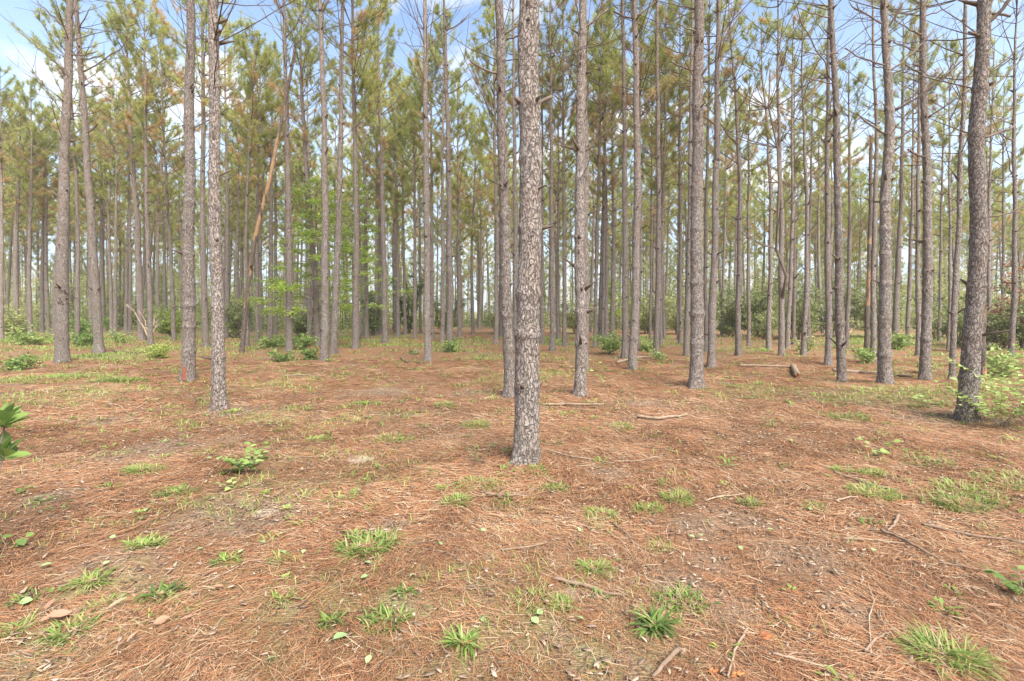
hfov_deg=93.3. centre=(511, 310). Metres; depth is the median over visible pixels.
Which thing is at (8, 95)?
pine tree
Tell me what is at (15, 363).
bush
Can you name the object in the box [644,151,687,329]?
pine tree
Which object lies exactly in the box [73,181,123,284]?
pine tree
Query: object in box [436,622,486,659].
grass clump
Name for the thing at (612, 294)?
pine tree
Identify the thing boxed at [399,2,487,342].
pine tree
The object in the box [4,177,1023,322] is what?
distant pine woods
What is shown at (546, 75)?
pine tree
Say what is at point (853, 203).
pine tree
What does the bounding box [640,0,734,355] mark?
pine tree
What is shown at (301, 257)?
pine tree
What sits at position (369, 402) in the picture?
grass clump
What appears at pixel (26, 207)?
pine tree
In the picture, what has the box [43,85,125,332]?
pine tree
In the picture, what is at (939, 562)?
stick
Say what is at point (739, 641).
stick
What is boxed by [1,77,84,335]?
pine tree
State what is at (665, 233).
pine tree
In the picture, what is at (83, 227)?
pine tree
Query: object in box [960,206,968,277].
pine tree
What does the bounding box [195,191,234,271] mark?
pine tree
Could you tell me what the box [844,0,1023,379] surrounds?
pine tree
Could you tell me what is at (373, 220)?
pine tree
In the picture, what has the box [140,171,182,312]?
pine tree
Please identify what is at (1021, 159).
pine tree
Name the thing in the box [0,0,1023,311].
sky
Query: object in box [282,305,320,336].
shrub
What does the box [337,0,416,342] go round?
pine tree
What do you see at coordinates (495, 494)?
stick
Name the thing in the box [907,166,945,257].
pine tree
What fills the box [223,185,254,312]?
pine tree
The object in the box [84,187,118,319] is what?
pine tree
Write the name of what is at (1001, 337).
shrub
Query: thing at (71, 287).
pine tree
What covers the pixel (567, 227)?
pine tree
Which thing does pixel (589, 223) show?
pine tree
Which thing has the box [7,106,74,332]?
pine tree
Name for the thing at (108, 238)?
pine tree
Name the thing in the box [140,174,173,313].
pine tree
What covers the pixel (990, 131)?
pine tree
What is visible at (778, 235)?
pine tree
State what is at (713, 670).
rotten wood chunk
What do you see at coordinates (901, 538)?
stick
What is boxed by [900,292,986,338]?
shrub
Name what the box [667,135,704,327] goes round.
pine tree
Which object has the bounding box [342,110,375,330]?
pine tree
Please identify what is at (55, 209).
pine tree
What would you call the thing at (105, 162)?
pine tree
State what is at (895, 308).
pine tree
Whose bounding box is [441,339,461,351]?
bush
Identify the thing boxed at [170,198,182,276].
pine tree
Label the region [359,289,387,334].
shrub
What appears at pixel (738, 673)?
rotten wood chunk
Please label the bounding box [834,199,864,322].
pine tree
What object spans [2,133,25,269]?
pine tree
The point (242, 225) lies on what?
pine tree
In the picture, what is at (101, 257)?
pine tree
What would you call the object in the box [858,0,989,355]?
pine tree
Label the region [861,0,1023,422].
pine tree
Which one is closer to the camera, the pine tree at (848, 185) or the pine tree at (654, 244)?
the pine tree at (848, 185)
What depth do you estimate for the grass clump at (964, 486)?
4.00 m
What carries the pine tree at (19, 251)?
on the ground at (484, 332)
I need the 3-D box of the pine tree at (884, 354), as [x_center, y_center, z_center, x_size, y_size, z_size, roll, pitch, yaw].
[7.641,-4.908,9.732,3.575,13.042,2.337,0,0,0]
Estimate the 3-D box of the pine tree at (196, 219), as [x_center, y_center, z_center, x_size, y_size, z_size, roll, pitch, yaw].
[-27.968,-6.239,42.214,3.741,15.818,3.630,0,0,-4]
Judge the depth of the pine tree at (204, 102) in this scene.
20.02 m
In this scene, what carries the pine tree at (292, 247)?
on the ground at (484, 332)
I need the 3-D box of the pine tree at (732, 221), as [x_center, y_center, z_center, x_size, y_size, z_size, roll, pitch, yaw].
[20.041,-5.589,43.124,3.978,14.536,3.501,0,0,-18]
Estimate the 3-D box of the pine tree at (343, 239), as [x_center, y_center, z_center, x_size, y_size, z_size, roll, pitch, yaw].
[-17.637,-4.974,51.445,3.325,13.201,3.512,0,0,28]
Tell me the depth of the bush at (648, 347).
18.12 m
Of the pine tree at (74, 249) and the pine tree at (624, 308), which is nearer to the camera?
the pine tree at (624, 308)
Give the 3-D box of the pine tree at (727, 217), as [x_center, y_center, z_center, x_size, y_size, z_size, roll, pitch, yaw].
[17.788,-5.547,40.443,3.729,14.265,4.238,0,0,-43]
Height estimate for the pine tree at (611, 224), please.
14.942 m
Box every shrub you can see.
[4,302,40,335]
[69,315,109,335]
[153,305,198,337]
[224,295,254,337]
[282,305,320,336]
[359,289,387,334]
[387,273,434,333]
[434,295,467,332]
[479,302,512,332]
[555,299,597,333]
[629,293,654,333]
[652,288,690,333]
[716,287,762,336]
[721,276,786,336]
[742,311,785,339]
[772,283,824,339]
[796,275,865,336]
[843,278,905,330]
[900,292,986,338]
[932,307,998,345]
[957,294,1023,349]
[959,276,1023,340]
[985,261,1023,348]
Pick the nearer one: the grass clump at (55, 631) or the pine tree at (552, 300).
the grass clump at (55, 631)
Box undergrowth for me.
[3,223,1023,332]
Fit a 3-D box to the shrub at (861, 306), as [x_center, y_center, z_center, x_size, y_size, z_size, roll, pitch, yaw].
[19.609,-0.095,26.400,4.169,3.302,3.053,0,0,-42]
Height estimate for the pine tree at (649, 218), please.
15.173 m
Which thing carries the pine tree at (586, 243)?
on the ground at (484, 332)
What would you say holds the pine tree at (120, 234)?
on the ground at (484, 332)
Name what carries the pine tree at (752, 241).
on the ground at (484, 332)
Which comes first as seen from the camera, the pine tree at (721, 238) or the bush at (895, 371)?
the bush at (895, 371)
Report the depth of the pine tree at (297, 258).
52.12 m
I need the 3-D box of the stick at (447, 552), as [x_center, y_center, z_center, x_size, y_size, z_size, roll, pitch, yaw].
[-0.364,1.455,2.879,0.428,0.026,0.066,0,0,34]
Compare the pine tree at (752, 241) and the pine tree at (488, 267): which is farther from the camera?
the pine tree at (752, 241)
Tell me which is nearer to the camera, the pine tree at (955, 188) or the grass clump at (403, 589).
the grass clump at (403, 589)
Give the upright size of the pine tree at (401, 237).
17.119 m
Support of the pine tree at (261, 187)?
on the ground at (484, 332)
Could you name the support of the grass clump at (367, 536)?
on the ground at (484, 332)
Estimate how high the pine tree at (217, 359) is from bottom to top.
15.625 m
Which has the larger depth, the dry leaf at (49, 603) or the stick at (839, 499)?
the stick at (839, 499)
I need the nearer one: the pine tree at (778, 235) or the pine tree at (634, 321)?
the pine tree at (634, 321)
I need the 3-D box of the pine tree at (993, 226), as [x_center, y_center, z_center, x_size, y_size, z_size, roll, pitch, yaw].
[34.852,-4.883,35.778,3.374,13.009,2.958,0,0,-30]
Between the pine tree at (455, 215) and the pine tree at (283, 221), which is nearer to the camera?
the pine tree at (283, 221)
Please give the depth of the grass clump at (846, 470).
4.56 m
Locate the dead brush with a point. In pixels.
(130, 307)
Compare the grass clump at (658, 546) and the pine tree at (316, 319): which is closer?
the grass clump at (658, 546)
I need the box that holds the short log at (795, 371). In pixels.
[790,364,800,376]
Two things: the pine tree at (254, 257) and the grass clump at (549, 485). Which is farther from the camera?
the pine tree at (254, 257)
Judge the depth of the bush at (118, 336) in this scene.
21.87 m
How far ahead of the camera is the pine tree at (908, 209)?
33.61 m
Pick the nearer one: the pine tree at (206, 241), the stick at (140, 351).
the stick at (140, 351)
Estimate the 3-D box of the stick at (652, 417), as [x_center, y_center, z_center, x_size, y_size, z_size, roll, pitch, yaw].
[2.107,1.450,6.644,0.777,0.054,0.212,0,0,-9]
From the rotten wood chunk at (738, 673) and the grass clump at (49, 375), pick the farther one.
the grass clump at (49, 375)
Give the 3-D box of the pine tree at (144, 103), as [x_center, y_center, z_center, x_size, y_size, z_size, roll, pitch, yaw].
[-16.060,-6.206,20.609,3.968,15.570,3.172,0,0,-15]
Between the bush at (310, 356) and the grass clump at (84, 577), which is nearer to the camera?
the grass clump at (84, 577)
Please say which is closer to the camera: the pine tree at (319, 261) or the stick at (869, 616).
the stick at (869, 616)
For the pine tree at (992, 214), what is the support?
on the ground at (484, 332)
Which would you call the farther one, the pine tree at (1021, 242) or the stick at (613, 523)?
the pine tree at (1021, 242)
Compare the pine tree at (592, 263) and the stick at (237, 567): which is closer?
the stick at (237, 567)
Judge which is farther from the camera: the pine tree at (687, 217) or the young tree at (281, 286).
the pine tree at (687, 217)
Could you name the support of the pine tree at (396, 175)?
on the ground at (484, 332)
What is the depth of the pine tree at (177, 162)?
23.89 m
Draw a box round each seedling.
[0,532,34,549]
[213,477,248,490]
[216,441,269,470]
[465,442,495,463]
[589,370,622,384]
[762,416,778,426]
[857,436,900,454]
[910,387,955,404]
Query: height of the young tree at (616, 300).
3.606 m
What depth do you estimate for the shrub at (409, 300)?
32.18 m
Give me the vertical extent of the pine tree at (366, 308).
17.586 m
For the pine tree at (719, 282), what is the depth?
47.69 m
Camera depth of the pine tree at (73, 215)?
40.13 m
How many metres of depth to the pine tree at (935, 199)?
40.09 m
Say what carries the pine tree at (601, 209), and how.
on the ground at (484, 332)
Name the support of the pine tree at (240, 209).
on the ground at (484, 332)
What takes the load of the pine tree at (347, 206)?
on the ground at (484, 332)
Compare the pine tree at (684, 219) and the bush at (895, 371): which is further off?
the pine tree at (684, 219)
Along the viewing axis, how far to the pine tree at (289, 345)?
17.62 m
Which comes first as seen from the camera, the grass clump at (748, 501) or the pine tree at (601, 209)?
the grass clump at (748, 501)
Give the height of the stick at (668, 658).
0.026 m
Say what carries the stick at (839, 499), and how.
on the ground at (484, 332)
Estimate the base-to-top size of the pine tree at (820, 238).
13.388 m
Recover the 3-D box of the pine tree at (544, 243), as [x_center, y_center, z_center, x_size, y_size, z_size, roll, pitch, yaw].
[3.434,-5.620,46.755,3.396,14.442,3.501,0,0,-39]
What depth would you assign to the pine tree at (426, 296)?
14.61 m
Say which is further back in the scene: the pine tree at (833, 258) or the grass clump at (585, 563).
the pine tree at (833, 258)
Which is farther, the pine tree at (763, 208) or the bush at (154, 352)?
the pine tree at (763, 208)
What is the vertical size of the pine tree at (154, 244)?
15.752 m
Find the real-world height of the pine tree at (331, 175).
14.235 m
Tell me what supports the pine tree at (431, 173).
on the ground at (484, 332)
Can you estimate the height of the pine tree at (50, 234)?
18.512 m
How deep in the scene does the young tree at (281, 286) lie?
19.51 m
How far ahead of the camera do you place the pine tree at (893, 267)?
52.18 m
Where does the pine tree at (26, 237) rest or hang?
on the ground at (484, 332)
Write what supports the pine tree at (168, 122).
on the ground at (484, 332)
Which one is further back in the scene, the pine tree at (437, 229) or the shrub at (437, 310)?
the pine tree at (437, 229)
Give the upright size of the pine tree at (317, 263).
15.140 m
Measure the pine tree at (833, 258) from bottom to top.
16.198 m
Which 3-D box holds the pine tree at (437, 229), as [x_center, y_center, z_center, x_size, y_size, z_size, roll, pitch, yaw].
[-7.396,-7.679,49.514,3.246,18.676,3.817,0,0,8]
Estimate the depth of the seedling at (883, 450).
5.03 m
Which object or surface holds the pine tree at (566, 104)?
on the ground at (484, 332)
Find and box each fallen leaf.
[16,597,32,603]
[328,632,347,641]
[365,653,371,663]
[531,616,540,624]
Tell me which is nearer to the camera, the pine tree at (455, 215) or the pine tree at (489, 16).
the pine tree at (489, 16)
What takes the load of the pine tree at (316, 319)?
on the ground at (484, 332)
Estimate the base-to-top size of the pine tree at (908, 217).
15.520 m
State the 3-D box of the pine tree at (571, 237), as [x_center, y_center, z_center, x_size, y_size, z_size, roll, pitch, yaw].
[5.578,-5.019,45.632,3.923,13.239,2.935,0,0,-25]
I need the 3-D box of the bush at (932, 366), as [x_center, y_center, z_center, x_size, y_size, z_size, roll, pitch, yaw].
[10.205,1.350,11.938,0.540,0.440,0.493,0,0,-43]
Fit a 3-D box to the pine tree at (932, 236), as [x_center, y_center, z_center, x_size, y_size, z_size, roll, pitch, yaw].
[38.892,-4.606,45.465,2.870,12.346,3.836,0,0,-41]
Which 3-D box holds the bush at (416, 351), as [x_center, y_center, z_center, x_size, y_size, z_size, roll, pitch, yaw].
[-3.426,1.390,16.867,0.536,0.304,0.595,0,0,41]
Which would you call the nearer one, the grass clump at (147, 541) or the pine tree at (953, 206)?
the grass clump at (147, 541)
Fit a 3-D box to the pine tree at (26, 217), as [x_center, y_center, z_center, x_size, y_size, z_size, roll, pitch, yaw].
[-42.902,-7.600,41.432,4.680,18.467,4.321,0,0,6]
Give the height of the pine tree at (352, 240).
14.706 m
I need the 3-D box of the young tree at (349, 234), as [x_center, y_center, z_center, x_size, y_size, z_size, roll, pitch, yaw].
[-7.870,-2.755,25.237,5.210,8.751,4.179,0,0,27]
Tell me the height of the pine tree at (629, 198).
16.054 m
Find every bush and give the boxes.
[0,352,46,370]
[4,322,54,344]
[54,328,112,345]
[107,327,132,342]
[139,342,172,357]
[250,330,285,347]
[264,348,297,361]
[285,331,319,349]
[295,346,319,359]
[403,347,420,354]
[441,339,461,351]
[592,331,621,353]
[640,339,652,351]
[649,348,671,359]
[788,336,818,351]
[851,346,876,363]
[875,360,899,378]
[891,332,915,349]
[913,358,936,373]
[930,351,1023,420]
[933,375,1023,425]
[986,343,1023,377]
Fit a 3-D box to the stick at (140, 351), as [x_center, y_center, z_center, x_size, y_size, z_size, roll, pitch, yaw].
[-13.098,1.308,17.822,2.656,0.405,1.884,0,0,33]
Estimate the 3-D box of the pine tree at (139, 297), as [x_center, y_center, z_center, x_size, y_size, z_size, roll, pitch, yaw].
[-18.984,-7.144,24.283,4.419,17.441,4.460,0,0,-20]
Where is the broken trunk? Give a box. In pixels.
[981,306,986,377]
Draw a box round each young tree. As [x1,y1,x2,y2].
[237,176,391,346]
[306,175,418,339]
[608,281,630,319]
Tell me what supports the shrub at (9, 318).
on the ground at (484, 332)
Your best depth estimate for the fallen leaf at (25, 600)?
2.46 m
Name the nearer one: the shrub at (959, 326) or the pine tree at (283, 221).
the shrub at (959, 326)
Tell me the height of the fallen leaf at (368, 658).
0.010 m
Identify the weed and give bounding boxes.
[979,564,1023,594]
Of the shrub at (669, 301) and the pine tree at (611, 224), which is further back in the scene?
the pine tree at (611, 224)
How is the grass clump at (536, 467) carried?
on the ground at (484, 332)
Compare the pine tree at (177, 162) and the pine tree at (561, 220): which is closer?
the pine tree at (177, 162)
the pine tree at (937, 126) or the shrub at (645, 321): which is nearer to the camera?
the pine tree at (937, 126)
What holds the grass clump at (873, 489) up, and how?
on the ground at (484, 332)
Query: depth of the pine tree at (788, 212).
31.57 m
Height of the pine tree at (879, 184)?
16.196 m
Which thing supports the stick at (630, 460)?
on the ground at (484, 332)
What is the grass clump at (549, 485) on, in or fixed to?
on the ground at (484, 332)
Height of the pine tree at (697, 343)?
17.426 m
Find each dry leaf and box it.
[44,598,54,608]
[47,609,75,616]
[101,596,127,610]
[149,615,169,624]
[980,603,1003,605]
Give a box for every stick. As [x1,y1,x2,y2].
[112,340,180,352]
[202,553,280,583]
[284,373,321,376]
[405,538,442,543]
[424,548,475,569]
[484,491,525,497]
[501,542,547,550]
[541,447,614,463]
[542,402,603,405]
[553,576,621,595]
[611,522,633,542]
[612,457,652,461]
[614,429,673,450]
[616,355,654,362]
[637,413,687,418]
[651,646,679,678]
[705,491,743,500]
[727,626,748,676]
[739,362,789,366]
[772,651,847,678]
[833,471,896,489]
[836,496,856,500]
[843,537,904,543]
[863,631,890,652]
[867,584,874,652]
[880,529,938,558]
[887,513,899,530]
[921,522,1023,543]
[937,561,1006,572]
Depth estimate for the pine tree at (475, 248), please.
46.14 m
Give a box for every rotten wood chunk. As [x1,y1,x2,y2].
[707,667,719,673]
[729,670,744,677]
[759,631,771,642]
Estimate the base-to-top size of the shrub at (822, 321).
3.598 m
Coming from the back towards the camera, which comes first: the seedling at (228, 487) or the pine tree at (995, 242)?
the pine tree at (995, 242)
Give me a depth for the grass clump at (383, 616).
2.32 m
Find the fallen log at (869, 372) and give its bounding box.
[832,368,912,377]
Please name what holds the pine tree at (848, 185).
on the ground at (484, 332)
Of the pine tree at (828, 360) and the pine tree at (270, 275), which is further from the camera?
the pine tree at (270, 275)
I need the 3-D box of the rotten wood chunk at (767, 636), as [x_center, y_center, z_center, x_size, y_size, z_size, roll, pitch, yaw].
[1.148,1.486,2.207,0.078,0.031,0.045,0,0,-38]
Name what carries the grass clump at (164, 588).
on the ground at (484, 332)
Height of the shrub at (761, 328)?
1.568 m
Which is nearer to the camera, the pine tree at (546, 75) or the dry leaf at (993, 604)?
the dry leaf at (993, 604)
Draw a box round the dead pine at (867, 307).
[863,134,872,348]
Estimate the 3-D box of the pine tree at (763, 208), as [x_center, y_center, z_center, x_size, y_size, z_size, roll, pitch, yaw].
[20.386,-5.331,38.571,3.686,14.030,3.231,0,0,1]
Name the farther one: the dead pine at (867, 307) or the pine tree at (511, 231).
the pine tree at (511, 231)
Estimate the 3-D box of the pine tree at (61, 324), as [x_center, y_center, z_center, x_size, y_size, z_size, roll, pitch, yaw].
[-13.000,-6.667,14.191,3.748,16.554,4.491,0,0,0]
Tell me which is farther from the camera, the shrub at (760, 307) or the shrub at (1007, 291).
the shrub at (760, 307)
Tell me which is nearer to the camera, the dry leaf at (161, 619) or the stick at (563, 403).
the dry leaf at (161, 619)
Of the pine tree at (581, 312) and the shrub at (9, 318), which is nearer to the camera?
the pine tree at (581, 312)
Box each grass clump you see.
[0,610,47,639]
[1,370,119,383]
[2,584,46,607]
[27,610,108,655]
[58,565,119,598]
[82,592,128,611]
[83,375,148,382]
[119,461,168,474]
[119,530,176,551]
[127,576,188,606]
[143,482,202,498]
[206,549,244,569]
[262,587,308,608]
[263,549,292,565]
[305,434,332,441]
[312,608,348,632]
[328,525,410,562]
[347,399,384,404]
[357,599,416,634]
[373,431,413,442]
[388,579,419,598]
[434,400,456,406]
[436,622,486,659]
[437,491,472,506]
[451,474,502,491]
[457,419,491,429]
[503,578,569,617]
[520,462,549,475]
[539,480,570,491]
[545,591,584,613]
[569,555,621,577]
[582,505,618,521]
[609,422,635,430]
[625,601,686,643]
[633,500,667,514]
[645,539,673,552]
[651,579,713,616]
[657,485,696,508]
[736,495,764,509]
[797,499,832,511]
[822,410,870,422]
[826,463,862,473]
[843,480,909,501]
[853,466,891,477]
[886,611,1011,680]
[897,452,958,467]
[910,487,1008,515]
[917,474,1016,503]
[961,467,1023,492]
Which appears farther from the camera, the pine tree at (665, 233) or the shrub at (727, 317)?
the pine tree at (665, 233)
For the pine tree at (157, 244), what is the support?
on the ground at (484, 332)
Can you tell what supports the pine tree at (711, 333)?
on the ground at (484, 332)
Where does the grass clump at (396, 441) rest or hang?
on the ground at (484, 332)
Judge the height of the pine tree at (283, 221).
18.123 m
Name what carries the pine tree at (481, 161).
on the ground at (484, 332)
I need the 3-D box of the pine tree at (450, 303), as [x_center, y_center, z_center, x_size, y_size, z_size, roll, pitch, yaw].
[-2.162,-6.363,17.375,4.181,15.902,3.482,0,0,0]
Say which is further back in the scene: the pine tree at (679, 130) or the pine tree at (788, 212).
the pine tree at (788, 212)
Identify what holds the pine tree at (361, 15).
on the ground at (484, 332)
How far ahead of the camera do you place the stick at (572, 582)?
2.59 m
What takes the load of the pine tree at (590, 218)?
on the ground at (484, 332)
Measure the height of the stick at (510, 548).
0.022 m
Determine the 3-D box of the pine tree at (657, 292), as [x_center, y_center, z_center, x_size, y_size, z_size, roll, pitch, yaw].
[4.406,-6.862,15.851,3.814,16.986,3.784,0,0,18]
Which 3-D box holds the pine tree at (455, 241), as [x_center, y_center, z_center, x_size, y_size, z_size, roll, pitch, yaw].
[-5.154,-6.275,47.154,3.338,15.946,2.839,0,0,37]
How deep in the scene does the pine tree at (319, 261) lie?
49.60 m
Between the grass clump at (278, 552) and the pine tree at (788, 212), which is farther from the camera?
the pine tree at (788, 212)
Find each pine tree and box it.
[0,0,162,363]
[0,63,33,339]
[0,80,56,334]
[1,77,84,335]
[2,103,79,332]
[2,120,39,308]
[2,123,34,329]
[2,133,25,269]
[2,150,24,261]
[3,125,25,322]
[3,172,38,325]
[3,209,12,255]
[5,131,58,331]
[5,209,54,303]
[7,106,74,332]
[8,0,128,340]
[10,181,56,316]
[17,0,163,353]
[18,90,94,333]
[19,199,41,281]
[20,149,57,316]
[35,169,98,302]
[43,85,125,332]
[47,145,94,251]
[48,171,87,324]
[48,182,86,304]
[57,192,86,313]
[70,98,130,330]
[70,136,110,299]
[72,134,127,329]
[73,0,183,339]
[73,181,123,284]
[75,82,159,335]
[77,96,141,332]
[83,84,156,334]
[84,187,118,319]
[85,177,141,326]
[89,0,196,344]
[89,0,262,381]
[90,112,161,331]
[110,180,142,273]
[111,160,142,279]
[114,110,178,295]
[118,15,208,340]
[120,166,173,322]
[131,207,166,276]
[134,104,182,332]
[135,0,258,346]
[138,109,183,318]
[140,169,177,318]
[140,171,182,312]
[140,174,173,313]
[157,124,207,321]
[165,170,197,288]
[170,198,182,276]
[172,154,208,254]
[178,0,294,410]
[182,14,268,337]
[194,17,284,345]
[195,178,208,274]
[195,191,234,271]
[195,193,223,284]
[196,149,253,326]
[199,106,264,334]
[206,147,255,288]
[221,161,250,303]
[222,40,304,338]
[222,91,274,331]
[222,138,255,322]
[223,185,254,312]
[227,38,297,341]
[232,80,314,334]
[232,189,266,321]
[237,0,353,351]
[240,89,299,335]
[240,165,277,293]
[241,176,283,328]
[245,0,390,360]
[249,169,278,263]
[254,179,284,321]
[258,0,350,346]
[259,126,301,328]
[267,139,336,316]
[273,48,332,336]
[273,140,313,305]
[279,211,304,301]
[280,159,314,305]
[283,133,320,316]
[294,0,400,348]
[301,0,389,353]
[303,149,347,262]
[303,206,320,319]
[309,96,352,268]
[312,190,328,313]
[313,205,342,272]
[314,143,349,326]
[325,18,396,337]
[329,135,361,325]
[332,207,350,310]
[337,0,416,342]
[342,82,411,335]
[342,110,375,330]
[342,148,371,295]
[342,180,368,325]
[348,160,387,323]
[350,82,400,332]
[358,74,423,331]
[362,183,390,303]
[367,192,392,262]
[368,68,418,335]
[373,106,423,334]
[376,0,488,360]
[380,150,410,251]
[382,55,452,337]
[385,91,443,332]
[388,0,492,351]
[388,166,412,324]
[392,38,481,339]
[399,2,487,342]
[400,136,440,278]
[409,171,445,267]
[429,147,446,320]
[432,0,635,398]
[432,69,490,338]
[434,203,455,311]
[435,157,472,293]
[439,110,498,333]
[444,149,477,327]
[444,170,470,267]
[454,125,497,329]
[460,0,519,343]
[461,176,493,325]
[466,136,512,328]
[466,202,486,302]
[469,0,572,351]
[469,62,518,336]
[474,135,519,304]
[476,175,498,278]
[485,135,519,255]
[497,24,576,343]
[505,0,577,350]
[507,0,552,466]
[508,0,609,346]
[508,141,555,245]
[508,165,519,311]
[509,179,519,274]
[518,58,591,338]
[539,0,609,396]
[543,134,575,331]
[543,170,572,272]
[543,182,561,325]
[544,147,574,329]
[544,175,569,301]
[547,0,669,370]
[548,0,631,347]
[555,28,641,340]
[556,111,595,316]
[560,189,588,321]
[565,7,632,337]
[567,16,641,339]
[567,99,617,330]
[567,149,600,256]
[571,0,690,369]
[586,0,680,350]
[588,154,617,263]
[588,188,600,277]
[589,0,678,358]
[589,52,642,337]
[591,0,690,355]
[591,136,633,329]
[598,173,629,271]
[603,0,712,344]
[608,179,632,326]
[615,67,687,339]
[617,146,652,281]
[620,184,644,317]
[627,36,688,338]
[627,135,654,310]
[632,0,731,344]
[633,135,683,330]
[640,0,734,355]
[642,143,676,255]
[642,150,673,265]
[642,194,674,259]
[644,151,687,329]
[645,0,762,367]
[646,0,803,388]
[647,54,710,339]
[651,0,757,351]
[665,190,687,263]
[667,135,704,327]
[677,190,711,326]
[678,0,804,355]
[682,183,722,294]
[682,184,710,319]
[683,120,721,244]
[686,67,757,335]
[703,170,745,319]
[704,143,735,323]
[704,165,744,326]
[705,89,759,330]
[707,0,855,355]
[710,173,744,303]
[720,71,776,345]
[726,169,763,301]
[727,5,821,349]
[731,181,760,301]
[733,187,765,302]
[742,161,768,303]
[743,0,889,354]
[745,158,776,322]
[753,8,873,348]
[757,209,777,312]
[760,56,842,344]
[761,0,898,381]
[765,171,813,327]
[765,190,789,267]
[767,132,812,332]
[771,0,906,365]
[773,172,820,285]
[773,189,802,307]
[784,68,840,344]
[785,203,804,299]
[797,0,974,384]
[799,97,854,333]
[799,195,824,296]
[800,198,824,276]
[807,57,900,348]
[809,0,937,362]
[811,190,833,325]
[812,119,860,277]
[813,179,847,329]
[823,189,847,320]
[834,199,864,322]
[842,169,865,314]
[842,173,877,328]
[842,189,867,326]
[843,161,878,322]
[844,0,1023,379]
[850,0,1023,379]
[850,3,957,347]
[851,113,910,276]
[853,179,893,313]
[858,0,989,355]
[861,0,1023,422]
[866,189,905,272]
[877,177,908,327]
[878,43,965,342]
[878,152,910,329]
[878,214,904,313]
[891,155,936,283]
[891,162,946,261]
[893,31,999,349]
[901,202,945,307]
[902,176,932,312]
[906,187,943,273]
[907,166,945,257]
[911,74,997,341]
[931,0,1023,355]
[932,154,969,273]
[932,170,968,313]
[933,200,955,313]
[934,186,955,302]
[941,36,1023,345]
[945,77,1023,319]
[951,100,1023,329]
[953,195,969,259]
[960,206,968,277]
[962,176,1001,265]
[963,159,1011,269]
[991,175,1023,282]
[993,200,1023,275]
[1001,179,1023,297]
[1005,196,1023,300]
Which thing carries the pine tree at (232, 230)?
on the ground at (484, 332)
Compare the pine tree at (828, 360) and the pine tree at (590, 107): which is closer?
the pine tree at (828, 360)
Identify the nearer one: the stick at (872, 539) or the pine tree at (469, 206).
the stick at (872, 539)
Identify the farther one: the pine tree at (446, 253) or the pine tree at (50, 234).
the pine tree at (446, 253)
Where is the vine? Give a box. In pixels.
[943,394,981,423]
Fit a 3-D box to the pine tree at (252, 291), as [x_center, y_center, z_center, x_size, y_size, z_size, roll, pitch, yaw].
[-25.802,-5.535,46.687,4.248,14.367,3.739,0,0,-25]
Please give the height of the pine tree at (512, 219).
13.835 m
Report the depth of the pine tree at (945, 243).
45.95 m
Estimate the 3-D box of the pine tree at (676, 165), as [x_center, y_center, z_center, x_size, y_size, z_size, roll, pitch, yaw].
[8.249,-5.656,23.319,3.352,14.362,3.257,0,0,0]
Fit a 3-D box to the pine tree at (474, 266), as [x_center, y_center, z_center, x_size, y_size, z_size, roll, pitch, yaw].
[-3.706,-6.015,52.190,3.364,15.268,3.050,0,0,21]
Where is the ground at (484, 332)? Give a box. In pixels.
[0,312,1023,680]
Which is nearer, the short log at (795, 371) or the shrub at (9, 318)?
the short log at (795, 371)
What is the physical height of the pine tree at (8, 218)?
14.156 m
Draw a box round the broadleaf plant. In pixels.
[0,401,32,471]
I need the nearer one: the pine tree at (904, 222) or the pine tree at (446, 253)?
the pine tree at (904, 222)
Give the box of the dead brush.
[125,302,160,335]
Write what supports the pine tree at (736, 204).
on the ground at (484, 332)
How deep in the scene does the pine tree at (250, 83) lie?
21.16 m
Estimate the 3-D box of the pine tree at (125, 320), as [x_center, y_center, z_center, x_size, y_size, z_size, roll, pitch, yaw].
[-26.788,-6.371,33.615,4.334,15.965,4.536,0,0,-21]
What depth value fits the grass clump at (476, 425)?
6.30 m
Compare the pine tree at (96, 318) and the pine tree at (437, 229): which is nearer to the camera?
the pine tree at (96, 318)
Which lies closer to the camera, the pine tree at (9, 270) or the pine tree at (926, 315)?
the pine tree at (926, 315)
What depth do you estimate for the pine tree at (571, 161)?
39.38 m
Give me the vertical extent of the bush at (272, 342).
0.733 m
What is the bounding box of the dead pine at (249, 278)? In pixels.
[239,47,295,352]
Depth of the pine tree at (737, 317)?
16.28 m
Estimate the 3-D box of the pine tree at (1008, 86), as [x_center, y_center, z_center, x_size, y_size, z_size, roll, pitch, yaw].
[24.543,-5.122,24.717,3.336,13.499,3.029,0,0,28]
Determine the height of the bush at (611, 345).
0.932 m
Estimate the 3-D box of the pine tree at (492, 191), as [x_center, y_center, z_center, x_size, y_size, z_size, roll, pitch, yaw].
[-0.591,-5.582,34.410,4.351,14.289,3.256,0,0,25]
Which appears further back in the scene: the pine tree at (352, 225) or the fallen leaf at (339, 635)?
the pine tree at (352, 225)
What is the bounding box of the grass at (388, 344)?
[0,334,1023,680]
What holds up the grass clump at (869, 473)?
on the ground at (484, 332)
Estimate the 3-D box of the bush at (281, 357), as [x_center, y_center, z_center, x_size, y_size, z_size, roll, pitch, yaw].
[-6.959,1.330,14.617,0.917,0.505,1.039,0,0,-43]
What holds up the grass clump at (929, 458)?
on the ground at (484, 332)
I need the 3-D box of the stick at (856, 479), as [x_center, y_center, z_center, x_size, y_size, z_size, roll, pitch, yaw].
[3.062,1.487,4.227,0.080,0.030,0.492,0,0,-31]

